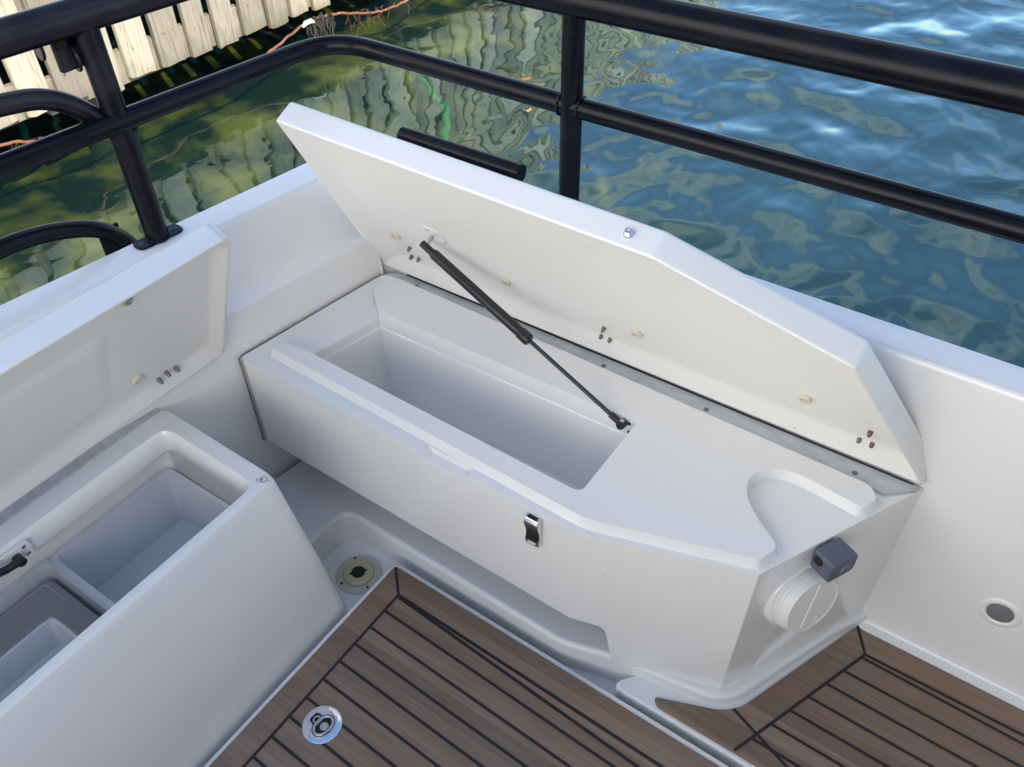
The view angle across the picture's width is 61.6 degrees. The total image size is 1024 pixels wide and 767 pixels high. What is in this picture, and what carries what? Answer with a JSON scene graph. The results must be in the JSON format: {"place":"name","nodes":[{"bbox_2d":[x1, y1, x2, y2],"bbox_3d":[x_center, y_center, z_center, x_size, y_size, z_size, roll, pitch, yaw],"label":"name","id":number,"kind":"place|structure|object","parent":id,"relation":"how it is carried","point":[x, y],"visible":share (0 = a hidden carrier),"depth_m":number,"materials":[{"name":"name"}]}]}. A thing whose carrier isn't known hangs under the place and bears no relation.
{"place":"outdoors","nodes":[
{"label":"outdoors","id":0,"kind":"place"},
{"bbox_2d":[417,74,450,139],"bbox_3d":[-0.366,-1.161,4.506,0.126,0.589,1.101,-8,43,-7],"label":"green rope","id":1,"kind":"object","parent":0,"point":[437,100],"visible":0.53,"depth_m":4.36,"materials":[{"name":"green"}]},
{"bbox_2d":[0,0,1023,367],"bbox_3d":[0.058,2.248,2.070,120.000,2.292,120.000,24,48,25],"label":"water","id":2,"kind":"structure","parent":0,"point":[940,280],"depth_m":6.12,"materials":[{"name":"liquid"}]},
{"bbox_2d":[0,0,413,159],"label":"jetty","id":3,"kind":"object","parent":2,"relation":"on","point":[138,53],"visible":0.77,"depth_m":3.95,"materials":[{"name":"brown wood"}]},
{"bbox_2d":[0,0,408,165],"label":"mooring line","id":4,"kind":"object","parent":3,"relation":"hanging from","point":[319,24],"visible":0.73,"depth_m":4.61,"materials":[{"name":"orange fabric"}]},
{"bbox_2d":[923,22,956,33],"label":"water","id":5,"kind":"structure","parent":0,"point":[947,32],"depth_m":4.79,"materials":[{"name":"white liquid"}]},
{"bbox_2d":[0,163,1023,710],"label":"boat","id":6,"kind":"object","parent":5,"relation":"on","point":[946,595],"visible":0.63,"depth_m":1.60,"materials":[{"name":"white plastic"}]},
{"bbox_2d":[0,220,136,259],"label":"grab rail","id":7,"kind":"object","parent":6,"relation":"attached to","point":[114,237],"visible":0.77,"depth_m":1.58,"materials":[{"name":"black metal"}]},
{"bbox_2d":[0,0,1023,249],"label":"guard rail","id":8,"kind":"object","parent":6,"relation":"attached to","point":[68,32],"visible":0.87,"depth_m":1.36,"materials":[{"name":"black metal"}]},
{"bbox_2d":[274,460,1023,766],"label":"deck","id":9,"kind":"structure","parent":6,"relation":"attached to","point":[849,692],"depth_m":1.64,"materials":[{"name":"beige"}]},
{"bbox_2d":[0,224,346,766],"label":"cool box locker","id":10,"kind":"object","parent":9,"relation":"on","point":[198,648],"visible":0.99,"depth_m":1.49,"materials":[{"name":"white plastic"}]},
{"bbox_2d":[0,581,99,701],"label":"lidded bin","id":11,"kind":"object","parent":10,"relation":"in","point":[43,624],"visible":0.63,"depth_m":1.49,"materials":[{"name":"white plastic"}]},
{"bbox_2d":[50,467,229,611],"bbox_3d":[-0.658,0.345,1.643,0.282,0.132,0.273,24,48,25],"label":"storage bin","id":12,"kind":"object","parent":10,"relation":"in","point":[109,559],"visible":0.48,"depth_m":1.70,"materials":[{"name":"white plastic"}]},
{"bbox_2d":[204,564,728,766],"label":"deck hatch","id":13,"kind":"object","parent":9,"relation":"on","point":[399,666],"visible":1,"depth_m":1.62,"materials":[{"name":"brown wood"}]},
{"bbox_2d":[238,102,926,688],"bbox_3d":[0.077,0.028,1.613,1.268,0.839,0.469,24,48,25],"label":"storage locker","id":14,"kind":"object","parent":9,"relation":"on","point":[644,520],"visible":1,"depth_m":1.56,"materials":[{"name":"white"}]}
]}

